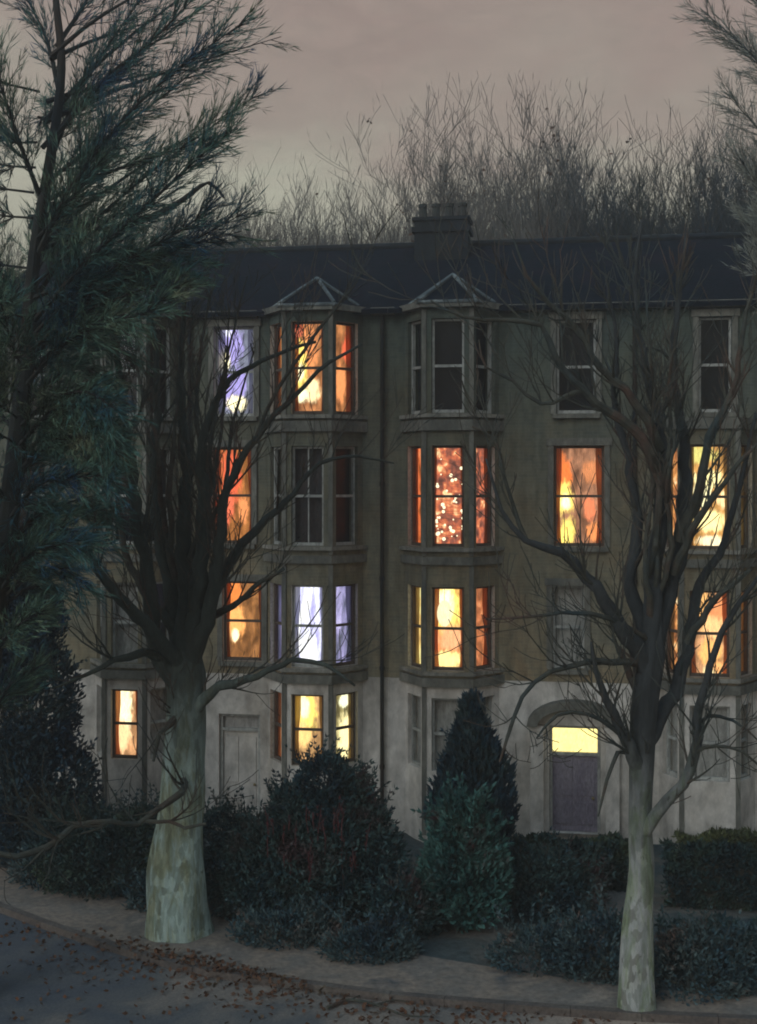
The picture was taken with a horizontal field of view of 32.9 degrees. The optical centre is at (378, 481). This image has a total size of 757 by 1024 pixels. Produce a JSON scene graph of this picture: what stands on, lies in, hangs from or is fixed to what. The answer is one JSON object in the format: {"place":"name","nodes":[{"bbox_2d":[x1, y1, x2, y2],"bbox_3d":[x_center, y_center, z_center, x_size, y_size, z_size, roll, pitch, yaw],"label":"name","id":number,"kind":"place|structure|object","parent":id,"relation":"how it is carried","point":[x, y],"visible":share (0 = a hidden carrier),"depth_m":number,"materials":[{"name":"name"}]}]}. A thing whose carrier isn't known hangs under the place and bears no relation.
{"place":"outdoors","nodes":[
{"label":"outdoors","id":0,"kind":"place"},
{"bbox_2d":[0,201,242,828],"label":"terraced house","id":1,"kind":"structure","parent":0,"point":[114,707],"depth_m":30.48,"materials":[{"name":"stone"}]},
{"bbox_2d":[5,441,49,542],"bbox_3d":[-8.565,0.300,31.539,1.179,2.580,0.418,0,0,10],"label":"window","id":2,"kind":"structure","parent":1,"relation":"in","point":[23,514],"depth_m":31.76,"materials":[{"name":"white paint"}]},
{"bbox_2d":[7,324,49,422],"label":"window","id":3,"kind":"structure","parent":1,"relation":"in","point":[16,345],"depth_m":31.49,"materials":[{"name":"glass"}]},
{"bbox_2d":[111,689,137,759],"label":"window","id":4,"kind":"structure","parent":1,"relation":"in","point":[124,702],"depth_m":30.44,"materials":[{"name":"glass"}]},
{"bbox_2d":[113,327,137,415],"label":"window","id":5,"kind":"structure","parent":1,"relation":"in","point":[135,380],"depth_m":30.45,"materials":[{"name":"glass"}]},
{"bbox_2d":[113,447,137,543],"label":"window","id":6,"kind":"structure","parent":1,"relation":"in","point":[127,529],"depth_m":30.46,"materials":[{"name":"glass"}]},
{"bbox_2d":[113,582,137,662],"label":"window","id":7,"kind":"structure","parent":1,"relation":"in","point":[122,644],"depth_m":30.45,"materials":[{"name":"glass"}]},
{"bbox_2d":[150,687,166,757],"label":"window","id":8,"kind":"structure","parent":1,"relation":"in","point":[158,715],"depth_m":30.66,"materials":[{"name":"white paint"}]},
{"bbox_2d":[150,326,169,416],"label":"window","id":9,"kind":"structure","parent":1,"relation":"in","point":[162,361],"depth_m":30.76,"materials":[{"name":"glass"}]},
{"bbox_2d":[150,448,169,543],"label":"window","id":10,"kind":"structure","parent":1,"relation":"in","point":[163,467],"depth_m":30.78,"materials":[{"name":"glass"}]},
{"bbox_2d":[195,242,413,831],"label":"terraced house","id":11,"kind":"structure","parent":0,"point":[341,510],"depth_m":30.02,"materials":[{"name":"stone"}]},
{"bbox_2d":[207,440,258,548],"bbox_3d":[-3.496,0.300,30.682,1.338,2.580,0.418,0,0,10],"label":"window","id":12,"kind":"structure","parent":11,"relation":"in","point":[243,496],"depth_m":30.84,"materials":[{"name":"glass"}]},
{"bbox_2d":[206,319,260,420],"bbox_3d":[-3.434,-2.660,30.671,1.326,2.420,0.418,0,0,10],"label":"window","id":13,"kind":"structure","parent":11,"relation":"in","point":[252,378],"depth_m":30.75,"materials":[{"name":"glass"}]},
{"bbox_2d":[220,714,259,817],"bbox_3d":[-3.289,6.792,30.732,1.011,2.476,0.173,0,0,10],"label":"door","id":14,"kind":"structure","parent":11,"relation":"in","point":[239,733],"depth_m":30.72,"materials":[{"name":"paint"}]},
{"bbox_2d":[217,574,266,666],"bbox_3d":[-3.233,3.300,30.637,1.301,2.180,0.418,0,0,10],"label":"window","id":15,"kind":"structure","parent":11,"relation":"in","point":[244,628],"depth_m":30.79,"materials":[{"name":"glass"}]},
{"bbox_2d":[270,323,280,414],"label":"window","id":16,"kind":"structure","parent":11,"relation":"in","point":[273,328],"depth_m":30.31,"materials":[{"name":"brown paint"}]},
{"bbox_2d":[270,582,280,663],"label":"window","id":17,"kind":"structure","parent":11,"relation":"in","point":[275,589],"depth_m":30.31,"materials":[{"name":"glass"}]},
{"bbox_2d":[270,689,280,762],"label":"window","id":18,"kind":"structure","parent":11,"relation":"in","point":[275,699],"depth_m":30.31,"materials":[{"name":"glass"}]},
{"bbox_2d":[274,447,280,543],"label":"window","id":19,"kind":"structure","parent":11,"relation":"in","point":[276,541],"depth_m":30.31,"materials":[{"name":"white paint"}]},
{"bbox_2d":[291,321,323,413],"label":"window","id":20,"kind":"structure","parent":11,"relation":"in","point":[316,387],"depth_m":29.70,"materials":[{"name":"glass"}]},
{"bbox_2d":[291,585,323,667],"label":"window","id":21,"kind":"structure","parent":11,"relation":"in","point":[314,650],"depth_m":29.71,"materials":[{"name":"glass"}]},
{"bbox_2d":[291,694,323,765],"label":"window","id":22,"kind":"structure","parent":11,"relation":"in","point":[307,711],"depth_m":29.71,"materials":[{"name":"glass"}]},
{"bbox_2d":[292,446,323,545],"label":"window","id":23,"kind":"structure","parent":11,"relation":"in","point":[309,510],"depth_m":29.71,"materials":[{"name":"glass"}]},
{"bbox_2d":[336,446,354,544],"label":"window","id":24,"kind":"structure","parent":11,"relation":"in","point":[342,465],"depth_m":29.99,"materials":[{"name":"glass"}]},
{"bbox_2d":[336,321,357,414],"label":"window","id":25,"kind":"structure","parent":11,"relation":"in","point":[346,333],"depth_m":29.99,"materials":[{"name":"glass"}]},
{"bbox_2d":[336,584,357,666],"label":"window","id":26,"kind":"structure","parent":11,"relation":"in","point":[347,600],"depth_m":29.99,"materials":[{"name":"glass"}]},
{"bbox_2d":[336,691,357,764],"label":"window","id":27,"kind":"structure","parent":11,"relation":"in","point":[346,703],"depth_m":29.99,"materials":[{"name":"glass"}]},
{"bbox_2d":[0,913,675,1023],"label":"road","id":28,"kind":"structure","parent":0,"point":[120,997],"depth_m":20.51,"materials":[{"name":"asphalt"}]},
{"bbox_2d":[0,867,756,1014],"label":"pavement","id":29,"kind":"structure","parent":0,"point":[419,974],"depth_m":21.55,"materials":[{"name":"concrete"}]},
{"bbox_2d":[0,186,444,942],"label":"bare tree","id":30,"kind":"object","parent":29,"relation":"on","point":[176,892],"visible":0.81,"depth_m":22.87,"materials":[{"name":"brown plant"}]},
{"bbox_2d":[328,165,756,1012],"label":"bare tree","id":31,"kind":"object","parent":29,"relation":"on","point":[642,641],"visible":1,"depth_m":19.73,"materials":[{"name":"grey plant"}]},
{"bbox_2d":[0,825,756,995],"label":"garden ground","id":32,"kind":"structure","parent":0,"point":[451,944],"depth_m":23.49,"materials":[{"name":"soil"}]},
{"bbox_2d":[0,777,103,846],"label":"hedge","id":33,"kind":"object","parent":32,"relation":"on","point":[96,792],"visible":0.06,"depth_m":28.42,"materials":[{"name":"green plant"}]},
{"bbox_2d":[0,514,105,867],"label":"tall conifer","id":34,"kind":"object","parent":32,"relation":"on","point":[28,744],"visible":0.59,"depth_m":27.12,"materials":[{"name":"green plant"}]},
{"bbox_2d":[5,831,119,890],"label":"garden plant","id":35,"kind":"object","parent":32,"relation":"on","point":[33,883],"visible":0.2,"depth_m":25.85,"materials":[{"name":"green plant"}]},
{"bbox_2d":[15,781,159,902],"bbox_3d":[-5.476,7.238,25.732,3.742,2.291,2.160,0,0,0],"label":"evergreen bush","id":36,"kind":"object","parent":32,"relation":"on","point":[113,845],"visible":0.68,"depth_m":25.28,"materials":[{"name":"green plant"}]},
{"bbox_2d":[113,860,211,912],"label":"garden plant","id":37,"kind":"object","parent":32,"relation":"on","point":[138,887],"visible":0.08,"depth_m":24.47,"materials":[{"name":"green plant"}]},
{"bbox_2d":[203,784,287,920],"bbox_3d":[-2.675,7.082,24.435,1.991,2.584,2.095,0,0,0],"label":"evergreen bush","id":38,"kind":"object","parent":32,"relation":"on","point":[214,814],"visible":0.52,"depth_m":23.94,"materials":[{"name":"green plant"}]},
{"bbox_2d":[224,883,351,950],"bbox_3d":[-1.595,7.795,22.982,2.366,1.156,1.694,0,0,0],"label":"garden plant","id":39,"kind":"object","parent":32,"relation":"on","point":[319,921],"visible":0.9,"depth_m":22.73,"materials":[{"name":"green plant"}]},
{"bbox_2d":[204,733,414,920],"bbox_3d":[-1.339,6.594,24.131,4.054,3.602,2.451,0,0,0],"label":"evergreen bush","id":40,"kind":"object","parent":32,"relation":"on","point":[340,821],"visible":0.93,"depth_m":23.71,"materials":[{"name":"green plant"}]},
{"bbox_2d":[315,896,425,966],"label":"garden plant","id":41,"kind":"object","parent":32,"relation":"on","point":[385,941],"visible":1,"depth_m":21.96,"materials":[{"name":"green plant"}]},
{"bbox_2d":[357,854,450,939],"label":"evergreen bush","id":42,"kind":"object","parent":32,"relation":"on","point":[411,893],"visible":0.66,"depth_m":22.96,"materials":[{"name":"green plant"}]},
{"bbox_2d":[410,771,516,933],"bbox_3d":[1.546,6.798,23.444,1.978,2.879,1.879,0,0,0],"label":"juniper shrub","id":43,"kind":"object","parent":32,"relation":"on","point":[465,855],"visible":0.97,"depth_m":23.04,"materials":[{"name":"green plant"}]},
{"bbox_2d":[421,687,522,855],"bbox_3d":[1.862,6.137,25.226,2.057,4.160,2.046,0,0,0],"label":"cypress","id":44,"kind":"object","parent":32,"relation":"on","point":[472,751],"visible":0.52,"depth_m":24.97,"materials":[{"name":"green plant"}]},
{"bbox_2d":[477,893,618,976],"bbox_3d":[2.923,7.698,21.786,2.460,1.362,1.603,0,0,0],"label":"garden plant","id":45,"kind":"object","parent":32,"relation":"on","point":[526,933],"visible":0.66,"depth_m":21.52,"materials":[{"name":"green plant"}]},
{"bbox_2d":[500,826,619,924],"bbox_3d":[3.361,7.415,24.363,2.527,1.947,1.732,0,0,-25],"label":"evergreen bush","id":46,"kind":"object","parent":32,"relation":"on","point":[567,870],"visible":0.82,"depth_m":24.03,"materials":[{"name":"green plant"}]},
{"bbox_2d":[511,830,628,891],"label":"hedge","id":47,"kind":"object","parent":32,"relation":"on","point":[617,843],"visible":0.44,"depth_m":25.57,"materials":[{"name":"green plant"}]},
{"bbox_2d":[543,882,623,985],"bbox_3d":[3.711,7.553,21.125,1.836,1.649,1.404,0,0,-6],"label":"garden plant","id":48,"kind":"object","parent":32,"relation":"on","point":[612,923],"visible":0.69,"depth_m":21.08,"materials":[{"name":"green plant"}]},
{"bbox_2d":[653,897,756,1006],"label":"garden plant","id":49,"kind":"object","parent":32,"relation":"on","point":[733,953],"visible":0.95,"depth_m":20.34,"materials":[{"name":"green plant"}]},
{"bbox_2d":[653,909,756,983],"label":"hedge","id":50,"kind":"object","parent":32,"relation":"on","point":[748,938],"visible":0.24,"depth_m":21.03,"materials":[{"name":"green plant"}]},
{"bbox_2d":[659,836,756,911],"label":"hedge","id":51,"kind":"object","parent":32,"relation":"on","point":[721,872],"visible":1,"depth_m":24.57,"materials":[{"name":"green plant"}]},
{"bbox_2d":[671,825,756,847],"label":"hedge","id":52,"kind":"object","parent":32,"relation":"on","point":[736,835],"visible":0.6,"depth_m":27.59,"materials":[{"name":"green plant"}]},
{"bbox_2d":[0,0,756,276],"label":"sky","id":53,"kind":"structure","parent":0,"point":[635,50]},
{"bbox_2d":[491,869,628,976],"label":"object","id":54,"kind":"structure","parent":0,"point":[618,898],"depth_m":23.05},
{"label":"ground","id":55,"kind":"structure","parent":0,"visible":0},
{"bbox_2d":[0,214,160,275],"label":"bare tree","id":56,"kind":"object","parent":55,"relation":"on","point":[17,254],"depth_m":48.72,"materials":[{"name":"brown plant"}]},
{"bbox_2d":[0,0,301,710],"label":"evergreen tree","id":57,"kind":"object","parent":55,"relation":"on","point":[81,315],"visible":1,"depth_m":19.82,"materials":[{"name":"plant"}]},
{"bbox_2d":[81,136,333,249],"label":"bare tree","id":58,"kind":"object","parent":55,"relation":"on","point":[235,205],"depth_m":55.75,"materials":[{"name":"brown plant"}]},
{"bbox_2d":[57,181,373,252],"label":"bare tree","id":59,"kind":"object","parent":55,"relation":"on","point":[242,234],"visible":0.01,"depth_m":42.44,"materials":[{"name":"brown plant"}]},
{"bbox_2d":[82,153,360,248],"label":"bare tree","id":60,"kind":"object","parent":55,"relation":"on","point":[276,234],"depth_m":43.91,"materials":[{"name":"brown plant"}]},
{"bbox_2d":[140,153,373,248],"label":"bare tree","id":61,"kind":"object","parent":55,"relation":"on","point":[270,217],"depth_m":43.78,"materials":[{"name":"brown plant"}]},
{"bbox_2d":[197,162,422,245],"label":"bare tree","id":62,"kind":"object","parent":55,"relation":"on","point":[385,187],"visible":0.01,"depth_m":64.37,"materials":[{"name":"brown plant"}]},
{"bbox_2d":[255,168,385,245],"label":"bare tree","id":63,"kind":"object","parent":55,"relation":"on","point":[349,216],"visible":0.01,"depth_m":56.61,"materials":[{"name":"brown plant"}]},
{"bbox_2d":[0,920,653,1023],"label":"fallen leaves","id":64,"kind":"object","parent":55,"relation":"on","point":[193,956],"depth_m":20.91,"materials":[{"name":"plant"}]},
{"bbox_2d":[209,174,487,248],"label":"bare tree","id":65,"kind":"object","parent":55,"relation":"on","point":[399,241],"visible":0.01,"depth_m":43.10,"materials":[{"name":"brown plant"}]},
{"bbox_2d":[223,161,484,247],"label":"bare tree","id":66,"kind":"object","parent":55,"relation":"on","point":[369,198],"visible":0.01,"depth_m":46.90,"materials":[{"name":"brown plant"}]},
{"bbox_2d":[0,902,756,1023],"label":"kerb","id":67,"kind":"structure","parent":55,"relation":"on","point":[609,1013],"depth_m":20.36,"materials":[{"name":"stone"}]},
{"bbox_2d":[344,128,595,243],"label":"bare tree","id":68,"kind":"object","parent":55,"relation":"on","point":[497,209],"visible":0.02,"depth_m":44.36,"materials":[{"name":"brown plant"}]},
{"bbox_2d":[307,71,657,244],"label":"bare tree","id":69,"kind":"object","parent":55,"relation":"on","point":[442,188],"visible":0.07,"depth_m":48.38,"materials":[{"name":"brown plant"}]},
{"bbox_2d":[326,136,646,243],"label":"bare tree","id":70,"kind":"object","parent":55,"relation":"on","point":[514,225],"visible":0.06,"depth_m":41.07,"materials":[{"name":"brown plant"}]},
{"bbox_2d":[388,202,641,841],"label":"terraced house","id":71,"kind":"structure","parent":55,"relation":"on","point":[544,445],"depth_m":29.40,"materials":[{"name":"stone"}]},
{"bbox_2d":[408,446,420,546],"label":"window","id":72,"kind":"structure","parent":71,"relation":"in","point":[414,452],"depth_m":29.76,"materials":[{"name":"glass"}]},
{"bbox_2d":[408,584,420,668],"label":"window","id":73,"kind":"structure","parent":71,"relation":"in","point":[414,592],"depth_m":29.76,"materials":[{"name":"glass"}]},
{"bbox_2d":[412,321,420,413],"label":"window","id":74,"kind":"structure","parent":71,"relation":"in","point":[414,368],"depth_m":29.76,"materials":[{"name":"glass"}]},
{"bbox_2d":[412,694,420,766],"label":"window","id":75,"kind":"structure","parent":71,"relation":"in","point":[414,728],"depth_m":29.76,"materials":[{"name":"glass"}]},
{"bbox_2d":[437,589,451,626],"bbox_3d":[1.500,2.825,29.117,0.335,0.950,0.106,0,0,10],"label":"paper lantern","id":76,"kind":"object","parent":71,"relation":"hanging from","point":[444,614],"visible":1,"depth_m":29.08,"materials":[{"name":"white paper"}]},
{"bbox_2d":[432,698,458,769],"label":"window","id":77,"kind":"structure","parent":71,"relation":"in","point":[443,714],"depth_m":29.19,"materials":[{"name":"glass"}]},
{"bbox_2d":[432,318,463,412],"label":"window","id":78,"kind":"structure","parent":71,"relation":"in","point":[447,339],"depth_m":29.17,"materials":[{"name":"glass"}]},
{"bbox_2d":[432,445,463,546],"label":"window","id":79,"kind":"structure","parent":71,"relation":"in","point":[446,453],"depth_m":29.16,"materials":[{"name":"glass"}]},
{"bbox_2d":[432,587,463,670],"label":"window","id":80,"kind":"structure","parent":71,"relation":"in","point":[444,639],"depth_m":29.15,"materials":[{"name":"glass"}]},
{"bbox_2d":[436,459,461,540],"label":"fairy lights","id":81,"kind":"object","parent":71,"relation":"attached to","point":[439,517],"visible":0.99,"depth_m":29.10,"materials":[{"name":"white plastic"}]},
{"bbox_2d":[476,321,490,413],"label":"window","id":82,"kind":"structure","parent":71,"relation":"in","point":[479,334],"depth_m":29.45,"materials":[{"name":"glass"}]},
{"bbox_2d":[476,446,494,546],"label":"window","id":83,"kind":"structure","parent":71,"relation":"in","point":[484,538],"depth_m":29.45,"materials":[{"name":"glass"}]},
{"bbox_2d":[476,585,494,670],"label":"window","id":84,"kind":"structure","parent":71,"relation":"in","point":[482,605],"depth_m":29.45,"materials":[{"name":"glass"}]},
{"bbox_2d":[545,578,589,674],"bbox_3d":[4.356,3.300,29.353,1.066,2.180,0.418,0,0,10],"label":"window","id":85,"kind":"structure","parent":71,"relation":"in","point":[562,625],"depth_m":29.42,"materials":[{"name":"glass"}]},
{"bbox_2d":[549,725,599,832],"bbox_3d":[4.515,6.807,29.412,1.152,2.446,0.173,0,0,10],"label":"door","id":86,"kind":"structure","parent":71,"relation":"in","point":[574,793],"depth_m":29.41,"materials":[{"name":"paint"}]},
{"bbox_2d":[549,311,603,417],"bbox_3d":[4.530,-2.660,29.324,1.231,2.420,0.418,0,0,10],"label":"window","id":87,"kind":"structure","parent":71,"relation":"in","point":[564,407],"depth_m":29.47,"materials":[{"name":"glass"}]},
{"bbox_2d":[546,438,611,551],"bbox_3d":[4.590,0.300,29.314,1.478,2.580,0.418,0,0,10],"label":"window","id":88,"kind":"structure","parent":71,"relation":"in","point":[584,459],"depth_m":29.47,"materials":[{"name":"glass"}]},
{"bbox_2d":[359,77,714,242],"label":"bare tree","id":89,"kind":"object","parent":55,"relation":"on","point":[482,154],"visible":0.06,"depth_m":54.37,"materials":[{"name":"brown plant"}]},
{"bbox_2d":[409,98,704,239],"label":"bare tree","id":90,"kind":"object","parent":55,"relation":"on","point":[605,201],"visible":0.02,"depth_m":41.97,"materials":[{"name":"brown plant"}]},
{"bbox_2d":[474,71,649,239],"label":"bare tree","id":91,"kind":"object","parent":55,"relation":"on","point":[526,109],"depth_m":44.32,"materials":[{"name":"plant"}]},
{"bbox_2d":[482,97,700,238],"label":"bare tree","id":92,"kind":"object","parent":55,"relation":"on","point":[579,176],"visible":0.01,"depth_m":54.91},
{"bbox_2d":[517,80,732,236],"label":"bare tree","id":93,"kind":"object","parent":55,"relation":"on","point":[646,230],"visible":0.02,"depth_m":40.11,"materials":[{"name":"plant"}]},
{"bbox_2d":[512,85,756,236],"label":"bare tree","id":94,"kind":"object","parent":55,"relation":"on","point":[677,188],"visible":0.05,"depth_m":42.76,"materials":[{"name":"plant"}]},
{"bbox_2d":[558,101,748,236],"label":"bare tree","id":95,"kind":"object","parent":55,"relation":"on","point":[655,189],"visible":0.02,"depth_m":42.83,"materials":[{"name":"plant"}]},
{"bbox_2d":[581,92,756,231],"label":"bare tree","id":96,"kind":"object","parent":55,"relation":"on","point":[689,185],"visible":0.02,"depth_m":46.74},
{"bbox_2d":[596,99,756,234],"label":"bare tree","id":97,"kind":"object","parent":55,"relation":"on","point":[709,205],"visible":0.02,"depth_m":38.80,"materials":[{"name":"plant"}]},
{"bbox_2d":[616,78,755,229],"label":"bare tree","id":98,"kind":"object","parent":55,"relation":"on","point":[714,152],"visible":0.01,"depth_m":48.71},
{"bbox_2d":[636,232,756,847],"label":"terraced house","id":99,"kind":"structure","parent":55,"relation":"on","point":[714,800],"depth_m":28.49,"materials":[{"name":"stone"}]},
{"bbox_2d":[663,596,677,673],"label":"window","id":100,"kind":"structure","parent":99,"relation":"in","point":[674,627],"depth_m":28.76,"materials":[{"name":"glass"}]},
{"bbox_2d":[665,447,677,547],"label":"window","id":101,"kind":"structure","parent":99,"relation":"in","point":[674,476],"depth_m":28.78,"materials":[{"name":"glass"}]},
{"bbox_2d":[666,705,677,776],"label":"window","id":102,"kind":"structure","parent":99,"relation":"in","point":[674,772],"depth_m":28.76,"materials":[{"name":"glass"}]},
{"bbox_2d":[690,705,728,780],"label":"window","id":103,"kind":"structure","parent":99,"relation":"in","point":[720,772],"depth_m":28.19,"materials":[{"name":"glass"}]},
{"bbox_2d":[690,444,729,549],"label":"window","id":104,"kind":"structure","parent":99,"relation":"in","point":[707,533],"depth_m":28.19,"materials":[{"name":"glass"}]},
{"bbox_2d":[690,590,729,677],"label":"window","id":105,"kind":"structure","parent":99,"relation":"in","point":[716,617],"depth_m":28.19,"materials":[{"name":"glass"}]},
{"bbox_2d":[691,308,739,416],"bbox_3d":[7.570,-2.660,28.810,1.060,2.420,0.418,0,0,10],"label":"window","id":106,"kind":"structure","parent":99,"relation":"in","point":[703,387],"depth_m":28.97,"materials":[{"name":"glass"}]},
{"bbox_2d":[741,704,747,776],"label":"window","id":107,"kind":"structure","parent":99,"relation":"in","point":[745,773],"depth_m":28.49,"materials":[{"name":"glass"}]},
{"bbox_2d":[741,444,751,548],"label":"window","id":108,"kind":"structure","parent":99,"relation":"in","point":[748,479],"depth_m":28.49,"materials":[{"name":"glass"}]},
{"bbox_2d":[741,590,751,676],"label":"window","id":109,"kind":"structure","parent":99,"relation":"in","point":[746,617],"depth_m":28.49,"materials":[{"name":"glass"}]},
{"bbox_2d":[640,118,756,233],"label":"bare tree","id":110,"kind":"object","parent":55,"relation":"on","point":[712,174],"visible":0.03,"depth_m":40.87,"materials":[{"name":"brown plant"}]},
{"bbox_2d":[659,101,755,234],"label":"bare tree","id":111,"kind":"object","parent":55,"relation":"on","point":[709,162],"visible":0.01,"depth_m":50.26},
{"bbox_2d":[672,0,756,313],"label":"evergreen tree","id":112,"kind":"object","parent":55,"relation":"on","point":[750,54],"visible":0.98,"depth_m":26.30,"materials":[{"name":"green plant"}]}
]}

